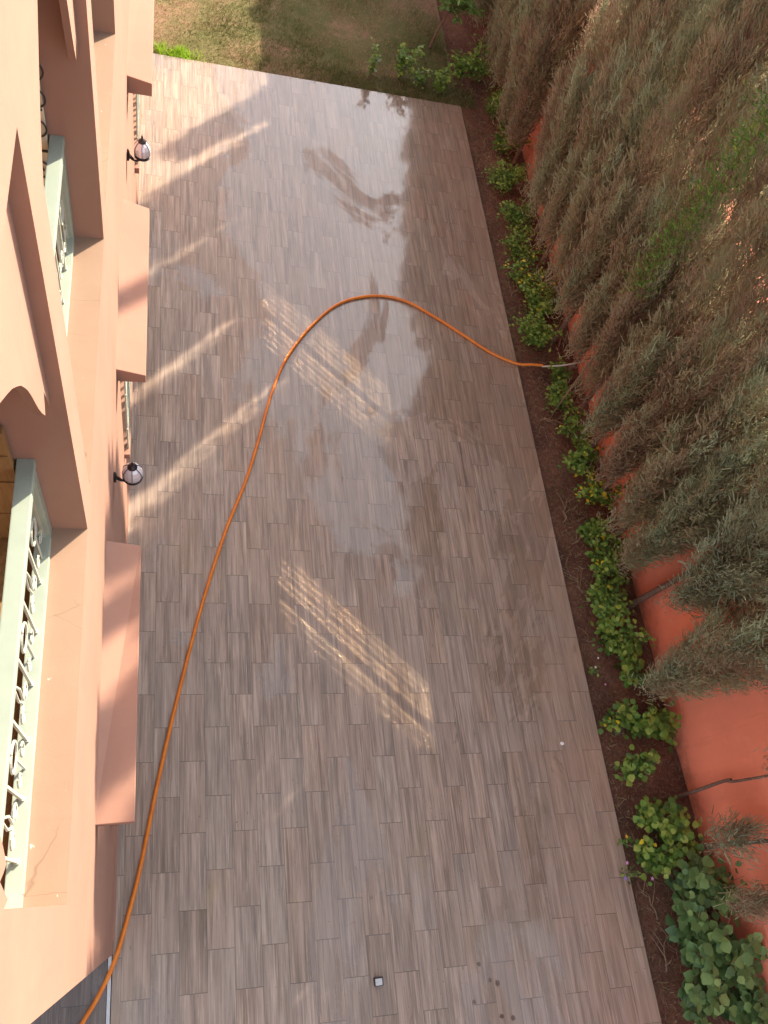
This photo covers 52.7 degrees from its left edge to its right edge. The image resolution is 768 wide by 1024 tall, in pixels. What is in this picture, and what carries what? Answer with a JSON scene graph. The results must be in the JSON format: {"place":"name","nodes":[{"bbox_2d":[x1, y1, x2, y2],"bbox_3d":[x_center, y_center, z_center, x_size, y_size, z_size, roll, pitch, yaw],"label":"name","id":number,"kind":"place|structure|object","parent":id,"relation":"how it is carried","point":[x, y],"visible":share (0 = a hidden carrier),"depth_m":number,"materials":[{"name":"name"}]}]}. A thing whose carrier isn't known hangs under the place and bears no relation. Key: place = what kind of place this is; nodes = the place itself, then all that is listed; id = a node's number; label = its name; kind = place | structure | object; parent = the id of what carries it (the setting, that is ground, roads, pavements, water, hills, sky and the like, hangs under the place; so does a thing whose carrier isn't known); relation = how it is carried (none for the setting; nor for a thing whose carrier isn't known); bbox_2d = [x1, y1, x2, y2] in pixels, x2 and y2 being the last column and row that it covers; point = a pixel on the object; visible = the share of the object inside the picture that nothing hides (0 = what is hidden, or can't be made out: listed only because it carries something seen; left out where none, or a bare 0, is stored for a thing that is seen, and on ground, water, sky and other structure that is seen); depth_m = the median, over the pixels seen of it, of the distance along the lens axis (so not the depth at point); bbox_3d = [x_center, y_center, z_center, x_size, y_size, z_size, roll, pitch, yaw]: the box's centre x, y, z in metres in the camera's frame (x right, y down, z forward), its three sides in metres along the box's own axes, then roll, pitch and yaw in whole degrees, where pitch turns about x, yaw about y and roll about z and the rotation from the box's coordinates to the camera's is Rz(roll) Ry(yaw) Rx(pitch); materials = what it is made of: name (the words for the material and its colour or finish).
{"place":"outdoors","nodes":[
{"label":"outdoors","id":0,"kind":"place"},
{"bbox_2d":[31,959,107,1023],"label":"side paving","id":1,"kind":"structure","parent":0,"point":[72,1005],"depth_m":5.49,"materials":[{"name":"grey tile"}]},
{"bbox_2d":[153,0,477,108],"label":"lawn","id":2,"kind":"structure","parent":0,"point":[185,15],"depth_m":10.92,"materials":[{"name":"green plant"}]},
{"bbox_2d":[153,37,207,61],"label":"bright grass tuft","id":3,"kind":"object","parent":2,"relation":"on","point":[183,53],"visible":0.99,"depth_m":10.03,"materials":[{"name":"green plant"}]},
{"bbox_2d":[367,36,381,78],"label":"tall weed","id":4,"kind":"object","parent":2,"relation":"on","point":[373,61],"visible":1,"depth_m":10.58,"materials":[{"name":"green plant"}]},
{"bbox_2d":[393,42,424,80],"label":"tall weed","id":5,"kind":"object","parent":2,"relation":"on","point":[404,64],"visible":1,"depth_m":10.77,"materials":[{"name":"green plant"}]},
{"bbox_2d":[408,62,432,88],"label":"tall weed","id":6,"kind":"object","parent":2,"relation":"on","point":[420,77],"visible":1,"depth_m":10.93,"materials":[{"name":"green plant"}]},
{"bbox_2d":[432,61,456,97],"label":"tall weed","id":7,"kind":"object","parent":2,"relation":"on","point":[443,79],"visible":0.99,"depth_m":10.90,"materials":[{"name":"green plant"}]},
{"bbox_2d":[428,0,484,48],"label":"sapling","id":8,"kind":"object","parent":2,"relation":"on","point":[467,5],"visible":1,"depth_m":10.89,"materials":[{"name":"green plant"}]},
{"bbox_2d":[110,28,767,1023],"bbox_3d":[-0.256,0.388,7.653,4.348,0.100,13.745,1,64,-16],"label":"terrace paving","id":9,"kind":"structure","parent":0,"point":[372,767],"depth_m":7.31,"materials":[{"name":"brown tile"}]},
{"bbox_2d":[0,0,153,1023],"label":"building","id":10,"kind":"structure","parent":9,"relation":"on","point":[75,80],"depth_m":2.97,"materials":[{"name":"paint"}]},
{"bbox_2d":[114,462,142,485],"bbox_3d":[-1.604,-0.247,4.873,0.183,0.269,0.131,-21,72,-24],"label":"wall lamp","id":11,"kind":"object","parent":10,"relation":"attached to","point":[132,473],"visible":1,"depth_m":4.85,"materials":[{"name":"white glass"}]},
{"bbox_2d":[124,381,132,458],"bbox_3d":[-2.078,-1.263,6.169,0.115,1.170,1.260,1,64,-16],"label":"window","id":12,"kind":"structure","parent":10,"relation":"in","point":[127,385],"depth_m":6.37,"materials":[{"name":"white paint"}]},
{"bbox_2d":[134,94,141,173],"bbox_3d":[-2.434,-4.222,7.538,0.115,1.170,1.260,1,64,-16],"label":"window","id":13,"kind":"structure","parent":10,"relation":"in","point":[138,97],"depth_m":7.74,"materials":[{"name":"white paint"}]},
{"bbox_2d":[127,136,150,161],"bbox_3d":[-1.910,-2.836,6.050,0.183,0.269,0.131,-21,72,-24],"label":"wall lamp","id":14,"kind":"object","parent":10,"relation":"attached to","point":[142,150],"visible":1,"depth_m":6.04,"materials":[{"name":"white glass"}]},
{"bbox_2d":[106,955,111,1023],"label":"threshold strip","id":15,"kind":"object","parent":9,"relation":"on","point":[108,1008],"visible":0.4,"depth_m":5.55,"materials":[{"name":"metal"}]},
{"bbox_2d":[80,294,590,1023],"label":"garden hose","id":16,"kind":"object","parent":9,"relation":"on","point":[120,942],"visible":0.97,"depth_m":6.89,"materials":[{"name":"orange rubber"}]},
{"bbox_2d":[373,976,383,986],"bbox_3d":[-0.043,3.639,6.008,0.068,0.052,0.060,1,64,-16],"label":"floor socket","id":17,"kind":"object","parent":9,"relation":"on","point":[378,981],"visible":1,"depth_m":5.99,"materials":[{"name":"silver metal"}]},
{"bbox_2d":[489,0,767,995],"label":"boundary wall","id":18,"kind":"structure","parent":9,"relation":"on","point":[721,736],"depth_m":7.12,"materials":[{"name":"paint"}]},
{"bbox_2d":[437,0,737,1023],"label":"soil","id":19,"kind":"structure","parent":0,"point":[585,614],"depth_m":8.34,"materials":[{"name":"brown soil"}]},
{"bbox_2d":[447,47,481,84],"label":"tall weed","id":20,"kind":"object","parent":19,"relation":"on","point":[459,72],"visible":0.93,"depth_m":11.12,"materials":[{"name":"green plant"}]},
{"bbox_2d":[454,34,502,84],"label":"leafy shrub","id":21,"kind":"object","parent":19,"relation":"on","point":[480,71],"visible":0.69,"depth_m":11.25,"materials":[{"name":"green plant"}]},
{"bbox_2d":[467,0,496,44],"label":"conifer tree","id":22,"kind":"object","parent":19,"relation":"on","point":[485,4],"visible":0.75,"depth_m":11.47,"materials":[{"name":"green plant"}]},
{"bbox_2d":[481,0,501,73],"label":"conifer tree","id":23,"kind":"object","parent":19,"relation":"on","point":[489,30],"visible":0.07,"depth_m":11.02,"materials":[{"name":"green plant"}]},
{"bbox_2d":[483,82,509,119],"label":"leafy shrub","id":24,"kind":"object","parent":19,"relation":"on","point":[493,106],"visible":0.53,"depth_m":11.08,"materials":[{"name":"green plant"}]},
{"bbox_2d":[480,0,517,89],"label":"conifer tree","id":25,"kind":"object","parent":19,"relation":"on","point":[495,41],"visible":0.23,"depth_m":10.81,"materials":[{"name":"green plant"}]},
{"bbox_2d":[481,156,530,194],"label":"leafy shrub","id":26,"kind":"object","parent":19,"relation":"on","point":[508,177],"visible":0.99,"depth_m":10.39,"materials":[{"name":"green plant"}]},
{"bbox_2d":[491,114,531,158],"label":"leafy shrub","id":27,"kind":"object","parent":19,"relation":"on","point":[500,141],"visible":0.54,"depth_m":10.74,"materials":[{"name":"green plant"}]},
{"bbox_2d":[488,0,539,90],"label":"conifer tree","id":28,"kind":"object","parent":19,"relation":"on","point":[503,54],"visible":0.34,"depth_m":10.50,"materials":[{"name":"green plant"}]},
{"bbox_2d":[496,198,539,232],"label":"leafy shrub","id":29,"kind":"object","parent":19,"relation":"on","point":[517,220],"visible":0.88,"depth_m":10.10,"materials":[{"name":"green plant"}]},
{"bbox_2d":[499,252,546,289],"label":"leafy shrub","id":30,"kind":"object","parent":19,"relation":"on","point":[528,278],"visible":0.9,"depth_m":9.69,"materials":[{"name":"green plant"}]},
{"bbox_2d":[498,223,548,267],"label":"leafy shrub","id":31,"kind":"object","parent":19,"relation":"on","point":[514,244],"visible":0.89,"depth_m":9.92,"materials":[{"name":"green plant"}]},
{"bbox_2d":[485,0,578,127],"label":"conifer tree","id":32,"kind":"object","parent":19,"relation":"on","point":[508,96],"visible":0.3,"depth_m":9.74,"materials":[{"name":"green plant"}]},
{"bbox_2d":[509,308,566,352],"bbox_3d":[1.815,-2.179,9.306,0.546,0.432,0.649,-33,77,-28],"label":"leafy shrub","id":33,"kind":"object","parent":19,"relation":"on","point":[535,335],"visible":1,"depth_m":9.26,"materials":[{"name":"green plant"}]},
{"bbox_2d":[519,278,563,320],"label":"leafy shrub","id":34,"kind":"object","parent":19,"relation":"on","point":[535,303],"visible":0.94,"depth_m":9.53,"materials":[{"name":"green plant"}]},
{"bbox_2d":[497,0,607,166],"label":"conifer tree","id":35,"kind":"object","parent":19,"relation":"on","point":[534,92],"visible":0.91,"depth_m":9.44,"materials":[{"name":"green plant"}]},
{"bbox_2d":[540,411,566,426],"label":"fallen twig","id":36,"kind":"object","parent":19,"relation":"on","point":[552,420],"visible":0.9,"depth_m":9.00,"materials":[{"name":"wood"}]},
{"bbox_2d":[548,356,573,391],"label":"leafy shrub","id":37,"kind":"object","parent":19,"relation":"on","point":[561,376],"visible":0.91,"depth_m":9.18,"materials":[{"name":"green plant"}]},
{"bbox_2d":[545,378,577,413],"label":"leafy shrub","id":38,"kind":"object","parent":19,"relation":"on","point":[556,396],"visible":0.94,"depth_m":8.97,"materials":[{"name":"green plant"}]},
{"bbox_2d":[557,493,577,522],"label":"fallen twig","id":39,"kind":"object","parent":19,"relation":"on","point":[565,508],"visible":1,"depth_m":8.49,"materials":[{"name":"wood"}]},
{"bbox_2d":[562,565,582,592],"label":"fallen twig","id":40,"kind":"object","parent":19,"relation":"on","point":[573,579],"visible":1,"depth_m":8.12,"materials":[{"name":"wood"}]},
{"bbox_2d":[555,406,595,441],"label":"leafy shrub","id":41,"kind":"object","parent":19,"relation":"on","point":[573,427],"visible":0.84,"depth_m":8.82,"materials":[{"name":"green plant"}]},
{"bbox_2d":[557,429,604,477],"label":"leafy shrub","id":42,"kind":"object","parent":19,"relation":"on","point":[580,459],"visible":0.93,"depth_m":8.60,"materials":[{"name":"green plant"}]},
{"bbox_2d":[517,0,661,223],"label":"conifer tree","id":43,"kind":"object","parent":19,"relation":"on","point":[595,23],"visible":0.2,"depth_m":8.56,"materials":[{"name":"green plant"}]},
{"bbox_2d":[576,516,612,545],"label":"leafy shrub","id":44,"kind":"object","parent":19,"relation":"on","point":[594,529],"visible":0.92,"depth_m":8.26,"materials":[{"name":"green plant"}]},
{"bbox_2d":[586,657,605,683],"bbox_3d":[2.078,1.602,7.691,0.148,0.174,0.284,1,64,-16],"label":"flowering trailer","id":45,"kind":"object","parent":19,"relation":"on","point":[593,670],"visible":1,"depth_m":7.68,"materials":[{"name":"green plant"}]},
{"bbox_2d":[574,471,631,509],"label":"leafy shrub","id":46,"kind":"object","parent":19,"relation":"on","point":[592,489],"visible":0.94,"depth_m":8.43,"materials":[{"name":"green plant"}]},
{"bbox_2d":[520,0,689,243],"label":"conifer tree","id":47,"kind":"object","parent":19,"relation":"on","point":[558,146],"visible":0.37,"depth_m":8.36,"materials":[{"name":"green plant"}]},
{"bbox_2d":[585,527,631,580],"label":"leafy shrub","id":48,"kind":"object","parent":19,"relation":"on","point":[605,561],"visible":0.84,"depth_m":8.10,"materials":[{"name":"green plant"}]},
{"bbox_2d":[585,567,636,627],"bbox_3d":[2.311,0.852,7.942,0.532,0.436,0.684,21,60,-6],"label":"leafy shrub","id":49,"kind":"object","parent":19,"relation":"on","point":[611,595],"visible":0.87,"depth_m":7.88,"materials":[{"name":"green plant"}]},
{"bbox_2d":[598,708,629,734],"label":"leafy shrub","id":50,"kind":"object","parent":19,"relation":"on","point":[609,724],"visible":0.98,"depth_m":7.40,"materials":[{"name":"green plant"}]},
{"bbox_2d":[579,596,655,665],"bbox_3d":[2.304,1.171,7.772,0.463,0.446,0.767,-33,77,-28],"label":"leafy shrub","id":51,"kind":"object","parent":19,"relation":"on","point":[613,642],"visible":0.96,"depth_m":7.71,"materials":[{"name":"green plant"}]},
{"bbox_2d":[617,833,634,847],"bbox_3d":[2.184,2.987,7.013,0.225,0.161,0.150,1,64,-16],"label":"flowering trailer","id":52,"kind":"object","parent":19,"relation":"on","point":[624,841],"visible":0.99,"depth_m":7.01,"materials":[{"name":"green plant"}]},
{"bbox_2d":[607,698,657,738],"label":"leafy shrub","id":53,"kind":"object","parent":19,"relation":"on","point":[627,720],"visible":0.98,"depth_m":7.42,"materials":[{"name":"green plant"}]},
{"bbox_2d":[528,0,742,271],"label":"conifer tree","id":54,"kind":"object","parent":19,"relation":"on","point":[668,23],"visible":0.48,"depth_m":7.75,"materials":[{"name":"green plant"}]},
{"bbox_2d":[613,640,657,687],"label":"leafy shrub","id":55,"kind":"object","parent":19,"relation":"on","point":[629,666],"visible":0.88,"depth_m":7.63,"materials":[{"name":"green plant"}]},
{"bbox_2d":[620,861,653,883],"bbox_3d":[2.224,3.215,6.888,0.298,0.181,0.192,21,60,-6],"label":"flowering trailer","id":56,"kind":"object","parent":19,"relation":"on","point":[630,874],"visible":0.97,"depth_m":6.87,"materials":[{"name":"green plant"}]},
{"bbox_2d":[614,744,660,786],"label":"leafy shrub","id":57,"kind":"object","parent":19,"relation":"on","point":[632,766],"visible":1,"depth_m":7.22,"materials":[{"name":"green plant"}]},
{"bbox_2d":[637,879,657,919],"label":"fallen twig","id":58,"kind":"object","parent":19,"relation":"on","point":[649,898],"visible":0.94,"depth_m":6.88,"materials":[{"name":"brown wood"}]},
{"bbox_2d":[536,0,766,298],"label":"conifer tree","id":59,"kind":"object","parent":19,"relation":"on","point":[578,208],"visible":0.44,"depth_m":7.46,"materials":[{"name":"green plant"}]},
{"bbox_2d":[546,0,767,342],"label":"conifer tree","id":60,"kind":"object","parent":19,"relation":"on","point":[746,42],"visible":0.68,"depth_m":7.00,"materials":[{"name":"green plant"}]},
{"bbox_2d":[633,795,682,837],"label":"leafy shrub","id":61,"kind":"object","parent":19,"relation":"on","point":[649,814],"visible":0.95,"depth_m":6.99,"materials":[{"name":"green plant"}]},
{"bbox_2d":[551,79,767,414],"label":"climbing plant","id":62,"kind":"object","parent":19,"relation":"on","point":[741,151],"visible":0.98,"depth_m":6.22,"materials":[{"name":"green plant"}]},
{"bbox_2d":[634,834,684,885],"bbox_3d":[2.432,3.104,6.942,0.487,0.304,0.411,1,64,-16],"label":"leafy shrub","id":63,"kind":"object","parent":19,"relation":"on","point":[650,860],"visible":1,"depth_m":6.90,"materials":[{"name":"green plant"}]},
{"bbox_2d":[649,927,672,971],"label":"fallen twig","id":64,"kind":"object","parent":19,"relation":"on","point":[666,964],"visible":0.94,"depth_m":6.70,"materials":[{"name":"wood"}]},
{"bbox_2d":[556,57,767,372],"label":"conifer tree","id":65,"kind":"object","parent":19,"relation":"on","point":[595,315],"visible":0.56,"depth_m":7.06,"materials":[{"name":"green plant"}]},
{"bbox_2d":[642,696,681,753],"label":"leafy shrub","id":66,"kind":"object","parent":19,"relation":"on","point":[667,725],"visible":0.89,"depth_m":7.40,"materials":[{"name":"green plant"}]},
{"bbox_2d":[565,116,767,417],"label":"conifer tree","id":67,"kind":"object","parent":19,"relation":"on","point":[606,359],"visible":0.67,"depth_m":6.95,"materials":[{"name":"green plant"}]},
{"bbox_2d":[574,185,767,453],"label":"conifer tree","id":68,"kind":"object","parent":19,"relation":"on","point":[628,390],"visible":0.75,"depth_m":6.83,"materials":[{"name":"green plant"}]},
{"bbox_2d":[583,258,767,502],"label":"conifer tree","id":69,"kind":"object","parent":19,"relation":"on","point":[641,431],"visible":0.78,"depth_m":6.55,"materials":[{"name":"green plant"}]},
{"bbox_2d":[657,794,703,867],"bbox_3d":[2.638,2.907,7.050,0.443,0.371,0.619,1,64,-16],"label":"leafy shrub","id":70,"kind":"object","parent":19,"relation":"on","point":[681,822],"visible":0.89,"depth_m":6.97,"materials":[{"name":"green plant"}]},
{"bbox_2d":[596,334,767,545],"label":"conifer tree","id":71,"kind":"object","parent":19,"relation":"on","point":[649,488],"visible":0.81,"depth_m":6.50,"materials":[{"name":"green plant"}]},
{"bbox_2d":[611,414,767,578],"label":"conifer tree","id":72,"kind":"object","parent":19,"relation":"on","point":[685,522],"visible":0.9,"depth_m":6.68,"materials":[{"name":"green plant"}]},
{"bbox_2d":[627,570,767,706],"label":"conifer tree","id":73,"kind":"object","parent":19,"relation":"on","point":[675,673],"visible":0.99,"depth_m":6.40,"materials":[{"name":"green plant"}]},
{"bbox_2d":[627,464,767,623],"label":"conifer tree","id":74,"kind":"object","parent":19,"relation":"on","point":[751,536],"visible":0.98,"depth_m":6.25,"materials":[{"name":"green plant"}]},
{"bbox_2d":[664,850,730,920],"bbox_3d":[2.712,3.310,6.764,0.581,0.553,0.590,26,60,-3],"label":"round leaved shrub","id":75,"kind":"object","parent":19,"relation":"on","point":[683,884],"visible":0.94,"depth_m":6.67,"materials":[{"name":"green plant"}]},
{"bbox_2d":[665,901,732,986],"bbox_3d":[2.579,3.627,6.557,0.538,0.570,0.522,42,60,6],"label":"round leaved shrub","id":76,"kind":"object","parent":19,"relation":"on","point":[692,937],"visible":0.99,"depth_m":6.44,"materials":[{"name":"green plant"}]},
{"bbox_2d":[677,965,731,1023],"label":"round leaved shrub","id":77,"kind":"object","parent":19,"relation":"on","point":[700,1003],"visible":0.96,"depth_m":6.33,"materials":[{"name":"green plant"}]},
{"bbox_2d":[696,851,748,929],"bbox_3d":[2.871,3.302,6.780,0.496,0.614,0.613,1,64,-16],"label":"round leaved shrub","id":78,"kind":"object","parent":19,"relation":"on","point":[721,873],"visible":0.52,"depth_m":6.68,"materials":[{"name":"green plant"}]},
{"bbox_2d":[677,747,767,797],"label":"conifer tree","id":79,"kind":"object","parent":19,"relation":"on","point":[702,788],"visible":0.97,"depth_m":6.87,"materials":[{"name":"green plant"}]},
{"bbox_2d":[691,805,767,869],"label":"conifer tree","id":80,"kind":"object","parent":19,"relation":"on","point":[737,840],"visible":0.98,"depth_m":6.38,"materials":[{"name":"green plant"}]},
{"bbox_2d":[707,921,767,992],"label":"round leaved shrub","id":81,"kind":"object","parent":19,"relation":"on","point":[737,961],"visible":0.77,"depth_m":6.43,"materials":[{"name":"green plant"}]},
{"bbox_2d":[713,873,767,931],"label":"conifer tree","id":82,"kind":"object","parent":19,"relation":"on","point":[748,903],"visible":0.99,"depth_m":6.17,"materials":[{"name":"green plant"}]},
{"bbox_2d":[720,977,767,1023],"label":"round leaved shrub","id":83,"kind":"object","parent":19,"relation":"on","point":[746,1006],"visible":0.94,"depth_m":6.38,"materials":[{"name":"green plant"}]}
]}

